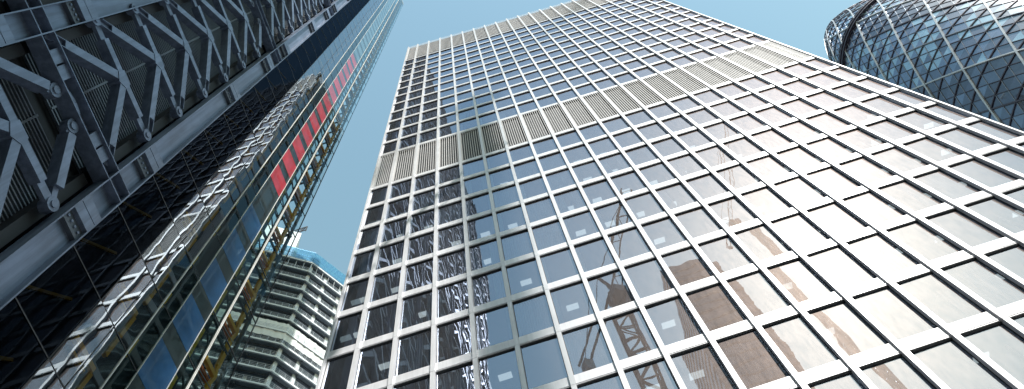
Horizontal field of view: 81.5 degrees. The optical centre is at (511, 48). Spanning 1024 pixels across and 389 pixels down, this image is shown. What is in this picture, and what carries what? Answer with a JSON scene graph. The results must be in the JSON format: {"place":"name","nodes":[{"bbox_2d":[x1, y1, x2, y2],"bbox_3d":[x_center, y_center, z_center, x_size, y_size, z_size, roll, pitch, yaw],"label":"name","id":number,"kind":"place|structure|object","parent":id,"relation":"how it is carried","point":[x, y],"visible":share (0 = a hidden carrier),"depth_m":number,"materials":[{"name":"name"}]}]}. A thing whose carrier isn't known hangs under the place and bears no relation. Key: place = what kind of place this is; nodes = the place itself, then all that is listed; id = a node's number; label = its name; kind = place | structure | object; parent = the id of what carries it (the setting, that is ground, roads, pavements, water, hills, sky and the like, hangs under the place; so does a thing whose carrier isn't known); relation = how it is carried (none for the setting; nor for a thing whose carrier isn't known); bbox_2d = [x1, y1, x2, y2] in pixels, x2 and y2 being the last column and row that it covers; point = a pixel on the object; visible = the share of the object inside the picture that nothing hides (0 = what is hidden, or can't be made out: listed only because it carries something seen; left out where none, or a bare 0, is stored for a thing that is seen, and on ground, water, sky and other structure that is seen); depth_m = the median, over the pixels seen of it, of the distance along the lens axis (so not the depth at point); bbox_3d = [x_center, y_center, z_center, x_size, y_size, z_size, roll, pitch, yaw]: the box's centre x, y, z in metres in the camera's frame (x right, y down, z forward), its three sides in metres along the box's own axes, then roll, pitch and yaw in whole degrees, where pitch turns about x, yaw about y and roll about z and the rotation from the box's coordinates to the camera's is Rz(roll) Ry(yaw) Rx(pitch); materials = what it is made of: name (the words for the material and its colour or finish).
{"place":"outdoors","nodes":[
{"label":"outdoors","id":0,"kind":"place"},
{"bbox_2d":[269,0,861,282],"label":"sky","id":1,"kind":"structure","parent":0,"point":[333,218],"materials":[{"name":"blue"}]},
{"bbox_2d":[824,0,1023,131],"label":"domed tower","id":2,"kind":"structure","parent":0,"point":[967,55],"depth_m":123.84,"materials":[{"name":"blue glass"}]},
{"label":"ground","id":3,"kind":"structure","parent":0,"visible":0},
{"bbox_2d":[0,0,402,388],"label":"wedge tower","id":4,"kind":"structure","parent":3,"relation":"on","point":[154,154],"depth_m":35.39,"materials":[{"name":"blue metal"}]},
{"bbox_2d":[174,225,344,388],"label":"unfinished tower","id":5,"kind":"structure","parent":3,"relation":"on","point":[286,346],"depth_m":134.99,"materials":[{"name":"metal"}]},
{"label":"pavement","id":6,"kind":"structure","parent":0,"visible":0},
{"bbox_2d":[315,0,1023,388],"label":"office tower","id":7,"kind":"structure","parent":6,"relation":"on","point":[619,194],"depth_m":38.15,"materials":[{"name":"glass"},{"name":"aluminium"},{"name":"clear glass"}]},
{"bbox_2d":[353,351,360,388],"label":"window","id":8,"kind":"structure","parent":7,"relation":"in","point":[360,351],"depth_m":32.27,"materials":[{"name":"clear glass"}]},
{"bbox_2d":[370,277,379,301],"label":"window","id":9,"kind":"structure","parent":7,"relation":"in","point":[374,298],"depth_m":39.50,"materials":[{"name":"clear glass"}]},
{"bbox_2d":[376,247,403,269],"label":"window","id":10,"kind":"structure","parent":7,"relation":"in","point":[381,255],"depth_m":42.99,"materials":[{"name":"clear glass"}]},
{"bbox_2d":[395,332,430,375],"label":"window","id":11,"kind":"structure","parent":7,"relation":"in","point":[415,353],"depth_m":32.66,"materials":[{"name":"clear glass"}]},
{"bbox_2d":[400,294,431,329],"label":"window","id":12,"kind":"structure","parent":7,"relation":"in","point":[408,306],"depth_m":36.15,"materials":[{"name":"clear glass"}]},
{"bbox_2d":[404,264,432,290],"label":"window","id":13,"kind":"structure","parent":7,"relation":"in","point":[407,283],"depth_m":39.62,"materials":[{"name":"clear glass"}]},
{"bbox_2d":[438,227,464,250],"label":"window","id":14,"kind":"structure","parent":7,"relation":"in","point":[439,234],"depth_m":43.30,"materials":[{"name":"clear glass"}]},
{"bbox_2d":[438,252,466,280],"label":"window","id":15,"kind":"structure","parent":7,"relation":"in","point":[440,261],"depth_m":39.86,"materials":[{"name":"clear glass"}]},
{"bbox_2d":[437,283,468,317],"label":"window","id":16,"kind":"structure","parent":7,"relation":"in","point":[440,292],"depth_m":36.29,"materials":[{"name":"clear glass"}]},
{"bbox_2d":[436,366,473,388],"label":"window","id":17,"kind":"structure","parent":7,"relation":"in","point":[463,378],"depth_m":30.02,"materials":[{"name":"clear glass"}]},
{"bbox_2d":[467,215,494,240],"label":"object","id":18,"kind":"structure","parent":7,"relation":"in","point":[469,232],"depth_m":43.47,"materials":[{"name":"white fabric"}]},
{"bbox_2d":[469,239,499,270],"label":"window","id":19,"kind":"structure","parent":7,"relation":"in","point":[494,253],"depth_m":39.94,"materials":[{"name":"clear glass"}]},
{"bbox_2d":[472,272,505,306],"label":"window","id":20,"kind":"structure","parent":7,"relation":"in","point":[479,294],"depth_m":36.42,"materials":[{"name":"blue glass"}]},
{"bbox_2d":[475,308,512,349],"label":"window","id":21,"kind":"structure","parent":7,"relation":"in","point":[507,311],"depth_m":32.84,"materials":[{"name":"blue glass"}]},
{"bbox_2d":[478,352,521,388],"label":"window","id":22,"kind":"structure","parent":7,"relation":"in","point":[515,352],"depth_m":29.47,"materials":[{"name":"grey glass"}]},
{"bbox_2d":[496,206,526,231],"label":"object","id":23,"kind":"structure","parent":7,"relation":"in","point":[499,220],"depth_m":43.55,"materials":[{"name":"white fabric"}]},
{"bbox_2d":[501,232,533,260],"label":"window","id":24,"kind":"structure","parent":7,"relation":"in","point":[520,245],"depth_m":40.07,"materials":[{"name":"blue glass"}]},
{"bbox_2d":[506,261,542,292],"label":"window","id":25,"kind":"structure","parent":7,"relation":"in","point":[536,261],"depth_m":36.28,"materials":[{"name":"blue glass"}]},
{"bbox_2d":[512,294,553,336],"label":"window","id":26,"kind":"structure","parent":7,"relation":"in","point":[535,315],"depth_m":33.01,"materials":[{"name":"blue glass"}]},
{"bbox_2d":[525,199,556,222],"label":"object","id":27,"kind":"structure","parent":7,"relation":"in","point":[544,209],"depth_m":43.71,"materials":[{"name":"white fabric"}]},
{"bbox_2d":[520,337,567,388],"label":"window","id":28,"kind":"structure","parent":7,"relation":"in","point":[557,337],"depth_m":29.29,"materials":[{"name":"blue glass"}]},
{"bbox_2d":[531,220,566,249],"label":"window","id":29,"kind":"structure","parent":7,"relation":"in","point":[549,236],"depth_m":40.19,"materials":[{"name":"blue glass"}]},
{"bbox_2d":[540,248,578,283],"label":"window","id":30,"kind":"structure","parent":7,"relation":"in","point":[570,255],"depth_m":36.64,"materials":[{"name":"blue glass"}]},
{"bbox_2d":[554,189,586,213],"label":"curtain","id":31,"kind":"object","parent":7,"relation":"in","point":[562,206],"depth_m":43.83,"materials":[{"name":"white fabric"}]},
{"bbox_2d":[550,281,594,323],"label":"window","id":32,"kind":"structure","parent":7,"relation":"in","point":[554,299],"depth_m":33.09,"materials":[{"name":"glass"}]},
{"bbox_2d":[564,211,599,239],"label":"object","id":33,"kind":"structure","parent":7,"relation":"in","point":[593,224],"depth_m":40.23,"materials":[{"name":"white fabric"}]},
{"bbox_2d":[562,323,612,374],"bbox_3d":[3.741,14.969,29.461,1.993,3.100,0.285,-16,-76,-3],"label":"window","id":34,"kind":"structure","parent":7,"relation":"in","point":[587,350],"depth_m":29.60,"materials":[{"name":"blue glass"}]},
{"bbox_2d":[574,238,615,271],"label":"window","id":35,"kind":"structure","parent":7,"relation":"in","point":[577,250],"depth_m":36.77,"materials":[{"name":"glass"}]},
{"bbox_2d":[584,180,615,203],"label":"curtain","id":36,"kind":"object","parent":7,"relation":"in","point":[586,193],"depth_m":43.93,"materials":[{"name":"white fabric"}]},
{"bbox_2d":[587,270,634,310],"bbox_3d":[5.488,13.585,33.072,1.993,3.100,0.285,-16,-76,-3],"label":"window","id":37,"kind":"structure","parent":7,"relation":"in","point":[591,284],"depth_m":33.20,"materials":[{"name":"glass"}]},
{"bbox_2d":[595,202,631,229],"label":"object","id":38,"kind":"structure","parent":7,"relation":"in","point":[597,213],"depth_m":40.41,"materials":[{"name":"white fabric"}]},
{"bbox_2d":[612,171,645,194],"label":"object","id":39,"kind":"structure","parent":7,"relation":"in","point":[634,175],"depth_m":44.07,"materials":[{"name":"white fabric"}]},
{"bbox_2d":[609,227,650,260],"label":"window","id":40,"kind":"structure","parent":7,"relation":"in","point":[611,240],"depth_m":36.91,"materials":[{"name":"glass"}]},
{"bbox_2d":[605,310,657,359],"bbox_3d":[5.897,14.346,29.577,1.993,3.100,0.285,-16,-76,-3],"label":"window","id":41,"kind":"structure","parent":7,"relation":"in","point":[636,320],"depth_m":29.71,"materials":[{"name":"glass"}]},
{"bbox_2d":[626,192,664,219],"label":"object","id":42,"kind":"structure","parent":7,"relation":"in","point":[650,196],"depth_m":40.57,"materials":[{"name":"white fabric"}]},
{"bbox_2d":[626,259,673,298],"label":"window","id":43,"kind":"structure","parent":7,"relation":"in","point":[655,263],"depth_m":33.33,"materials":[{"name":"glass"}]},
{"bbox_2d":[625,359,678,388],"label":"window","id":44,"kind":"structure","parent":7,"relation":"in","point":[628,376],"depth_m":26.95,"materials":[{"name":"glass"}]},
{"bbox_2d":[643,163,675,184],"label":"curtain","id":45,"kind":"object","parent":7,"relation":"in","point":[662,166],"depth_m":44.11,"materials":[{"name":"white fabric"}]},
{"bbox_2d":[643,217,686,249],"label":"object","id":46,"kind":"structure","parent":7,"relation":"in","point":[669,222],"depth_m":37.04,"materials":[{"name":"white fabric"}]},
{"bbox_2d":[657,183,696,209],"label":"curtain","id":47,"kind":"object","parent":7,"relation":"in","point":[667,200],"depth_m":40.66,"materials":[{"name":"white fabric"}]},
{"bbox_2d":[669,154,704,176],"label":"window","id":48,"kind":"structure","parent":7,"relation":"in","point":[681,172],"depth_m":44.33,"materials":[{"name":"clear glass"}]},
{"bbox_2d":[663,247,713,285],"bbox_3d":[9.801,12.337,33.304,1.993,3.100,0.285,-16,-76,-3],"label":"window","id":49,"kind":"structure","parent":7,"relation":"in","point":[693,254],"depth_m":33.49,"materials":[{"name":"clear glass"}]},
{"bbox_2d":[680,297,702,333],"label":"window","id":50,"kind":"structure","parent":7,"relation":"in","point":[680,297],"depth_m":29.63,"materials":[{"name":"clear glass"}]},
{"bbox_2d":[672,345,737,388],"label":"window","id":51,"kind":"structure","parent":7,"relation":"in","point":[709,351],"depth_m":26.51,"materials":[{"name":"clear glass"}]},
{"bbox_2d":[688,174,728,199],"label":"window","id":52,"kind":"structure","parent":7,"relation":"in","point":[710,181],"depth_m":40.80,"materials":[{"name":"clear glass"}]},
{"bbox_2d":[688,284,746,330],"bbox_3d":[10.209,13.098,29.809,1.993,3.100,0.285,-16,-76,-3],"label":"window","id":53,"kind":"structure","parent":7,"relation":"in","point":[721,292],"depth_m":29.91,"materials":[{"name":"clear glass"}]},
{"bbox_2d":[716,146,733,161],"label":"window","id":54,"kind":"structure","parent":7,"relation":"in","point":[719,151],"depth_m":44.40,"materials":[{"name":"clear glass"}]},
{"bbox_2d":[700,236,752,272],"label":"window","id":55,"kind":"structure","parent":7,"relation":"in","point":[728,240],"depth_m":33.58,"materials":[{"name":"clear glass"}]},
{"bbox_2d":[734,197,756,219],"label":"window","id":56,"kind":"structure","parent":7,"relation":"in","point":[735,201],"depth_m":37.23,"materials":[{"name":"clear glass"}]},
{"bbox_2d":[745,138,762,151],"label":"window","id":57,"kind":"structure","parent":7,"relation":"in","point":[746,138],"depth_m":44.50,"materials":[{"name":"white glass"}]},
{"bbox_2d":[719,330,789,388],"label":"window","id":58,"kind":"structure","parent":7,"relation":"in","point":[752,362],"depth_m":26.41,"materials":[{"name":"beige glass"}]},
{"bbox_2d":[729,271,790,316],"bbox_3d":[12.365,12.475,29.925,1.993,3.100,0.285,-16,-76,-3],"label":"window frame","id":59,"kind":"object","parent":7,"relation":"in","point":[759,276],"depth_m":30.05,"materials":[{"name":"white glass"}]},
{"bbox_2d":[737,225,791,260],"bbox_3d":[14.113,11.090,33.536,1.993,3.100,0.285,-16,-76,-3],"label":"window","id":60,"kind":"structure","parent":7,"relation":"in","point":[778,247],"depth_m":33.72,"materials":[{"name":"white glass"}]},
{"bbox_2d":[750,156,792,179],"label":"window","id":61,"kind":"structure","parent":7,"relation":"in","point":[768,168],"depth_m":40.99,"materials":[{"name":"white glass"}]},
{"bbox_2d":[765,187,791,208],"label":"window","id":62,"kind":"structure","parent":7,"relation":"in","point":[767,191],"depth_m":37.33,"materials":[{"name":"white glass"}]},
{"bbox_2d":[770,129,792,143],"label":"window","id":63,"kind":"structure","parent":7,"relation":"in","point":[784,140],"depth_m":44.59,"materials":[{"name":"white glass"}]},
{"bbox_2d":[776,214,829,245],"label":"window","id":64,"kind":"structure","parent":7,"relation":"in","point":[800,218],"depth_m":33.82,"materials":[{"name":"white glass"}]},
{"bbox_2d":[799,147,823,163],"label":"window","id":65,"kind":"structure","parent":7,"relation":"in","point":[815,160],"depth_m":41.07,"materials":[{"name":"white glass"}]},
{"bbox_2d":[799,177,826,197],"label":"window","id":66,"kind":"structure","parent":7,"relation":"in","point":[800,177],"depth_m":37.44,"materials":[{"name":"white glass"}]},
{"bbox_2d":[800,259,834,291],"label":"window","id":67,"kind":"structure","parent":7,"relation":"in","point":[800,259],"depth_m":30.07,"materials":[{"name":"black glass"}]},
{"bbox_2d":[800,316,839,359],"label":"window","id":68,"kind":"structure","parent":7,"relation":"in","point":[800,316],"depth_m":26.33,"materials":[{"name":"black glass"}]},
{"bbox_2d":[825,113,850,126],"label":"window","id":69,"kind":"structure","parent":7,"relation":"in","point":[827,113],"depth_m":44.77,"materials":[{"name":"white glass"}]},
{"bbox_2d":[811,203,868,235],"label":"window","id":70,"kind":"structure","parent":7,"relation":"in","point":[833,210],"depth_m":33.95,"materials":[{"name":"white glass"}]},
{"bbox_2d":[829,138,855,153],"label":"window","id":71,"kind":"structure","parent":7,"relation":"in","point":[830,138],"depth_m":41.14,"materials":[{"name":"white glass"}]},
{"bbox_2d":[832,167,860,185],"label":"window","id":72,"kind":"structure","parent":7,"relation":"in","point":[832,167],"depth_m":37.40,"materials":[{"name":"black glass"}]},
{"bbox_2d":[839,246,877,277],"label":"window","id":73,"kind":"structure","parent":7,"relation":"in","point":[839,246],"depth_m":30.10,"materials":[{"name":"black glass"}]},
{"bbox_2d":[844,301,888,343],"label":"window","id":74,"kind":"structure","parent":7,"relation":"in","point":[844,301],"depth_m":26.46,"materials":[{"name":"black glass"}]},
{"bbox_2d":[858,129,885,144],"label":"window","id":75,"kind":"structure","parent":7,"relation":"in","point":[859,129],"depth_m":41.20,"materials":[{"name":"white glass"}]},
{"bbox_2d":[862,157,894,176],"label":"window","id":76,"kind":"structure","parent":7,"relation":"in","point":[865,162],"depth_m":37.70,"materials":[{"name":"white glass"}]},
{"bbox_2d":[850,234,919,274],"bbox_3d":[18.834,10.604,30.273,1.993,3.100,0.285,-16,-76,-3],"label":"window","id":77,"kind":"structure","parent":7,"relation":"in","point":[877,252],"depth_m":30.42,"materials":[{"name":"white glass"}]},
{"bbox_2d":[868,192,906,215],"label":"window","id":78,"kind":"structure","parent":7,"relation":"in","point":[888,207],"depth_m":33.99,"materials":[{"name":"white glass"}]},
{"bbox_2d":[869,120,917,140],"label":"window","id":79,"kind":"structure","parent":7,"relation":"in","point":[894,133],"depth_m":41.47,"materials":[{"name":"white glass"}]},
{"bbox_2d":[856,287,937,339],"bbox_3d":[17.086,11.989,26.662,1.993,3.100,0.285,-16,-76,-3],"label":"window","id":80,"kind":"structure","parent":7,"relation":"in","point":[888,293],"depth_m":26.75,"materials":[{"name":"white glass"}]},
{"bbox_2d":[875,147,929,172],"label":"window","id":81,"kind":"structure","parent":7,"relation":"in","point":[904,164],"depth_m":37.82,"materials":[{"name":"white glass"}]},
{"bbox_2d":[869,356,936,388],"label":"window","id":82,"kind":"structure","parent":7,"relation":"in","point":[900,361],"depth_m":23.78,"materials":[{"name":"white glass"}]},
{"bbox_2d":[882,181,944,211],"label":"window","id":83,"kind":"structure","parent":7,"relation":"in","point":[907,189],"depth_m":34.17,"materials":[{"name":"white glass"}]},
{"bbox_2d":[915,111,947,125],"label":"window","id":84,"kind":"structure","parent":7,"relation":"in","point":[916,111],"depth_m":41.43,"materials":[{"name":"grey glass"}]},
{"bbox_2d":[914,222,961,252],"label":"window","id":85,"kind":"structure","parent":7,"relation":"in","point":[916,226],"depth_m":30.51,"materials":[{"name":"white glass"}]},
{"bbox_2d":[925,138,962,155],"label":"window","id":86,"kind":"structure","parent":7,"relation":"in","point":[927,138],"depth_m":37.93,"materials":[{"name":"grey glass"}]},
{"bbox_2d":[918,170,981,199],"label":"window","id":87,"kind":"structure","parent":7,"relation":"in","point":[953,190],"depth_m":34.29,"materials":[{"name":"white glass"}]},
{"bbox_2d":[929,273,986,313],"bbox_3d":[19.242,11.365,26.778,1.993,3.100,0.285,-16,-76,-3],"label":"window frame","id":88,"kind":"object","parent":7,"relation":"in","point":[958,297],"depth_m":26.86,"materials":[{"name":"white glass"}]},
{"bbox_2d":[957,128,997,145],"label":"window","id":89,"kind":"structure","parent":7,"relation":"in","point":[959,132],"depth_m":38.02,"materials":[{"name":"grey glass"}]},
{"bbox_2d":[954,209,1004,238],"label":"window","id":90,"kind":"structure","parent":7,"relation":"in","point":[956,214],"depth_m":30.63,"materials":[{"name":"white glass"}]},
{"bbox_2d":[949,339,1012,388],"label":"window","id":91,"kind":"structure","parent":7,"relation":"in","point":[978,367],"depth_m":23.36,"materials":[{"name":"white glass"}]},
{"bbox_2d":[945,259,1023,307],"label":"window","id":92,"kind":"structure","parent":7,"relation":"in","point":[987,286],"depth_m":27.01,"materials":[{"name":"white glass"}]},
{"bbox_2d":[973,159,1017,180],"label":"window","id":93,"kind":"structure","parent":7,"relation":"in","point":[975,159],"depth_m":34.37,"materials":[{"name":"grey glass"}]},
{"bbox_2d":[972,121,1020,140],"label":"window","id":94,"kind":"structure","parent":7,"relation":"in","point":[978,128],"depth_m":38.09,"materials":[{"name":"grey glass"}]},
{"bbox_2d":[992,197,1023,217],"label":"window","id":95,"kind":"structure","parent":7,"relation":"in","point":[993,201],"depth_m":31.30,"materials":[{"name":"glass"}]},
{"bbox_2d":[1002,323,1023,339],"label":"window","id":96,"kind":"structure","parent":7,"relation":"in","point":[1002,323],"depth_m":24.20,"materials":[{"name":"glass"}]},
{"bbox_2d":[1006,148,1023,159],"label":"window","id":97,"kind":"structure","parent":7,"relation":"in","point":[1009,148],"depth_m":35.35,"materials":[{"name":"glass"}]}
]}

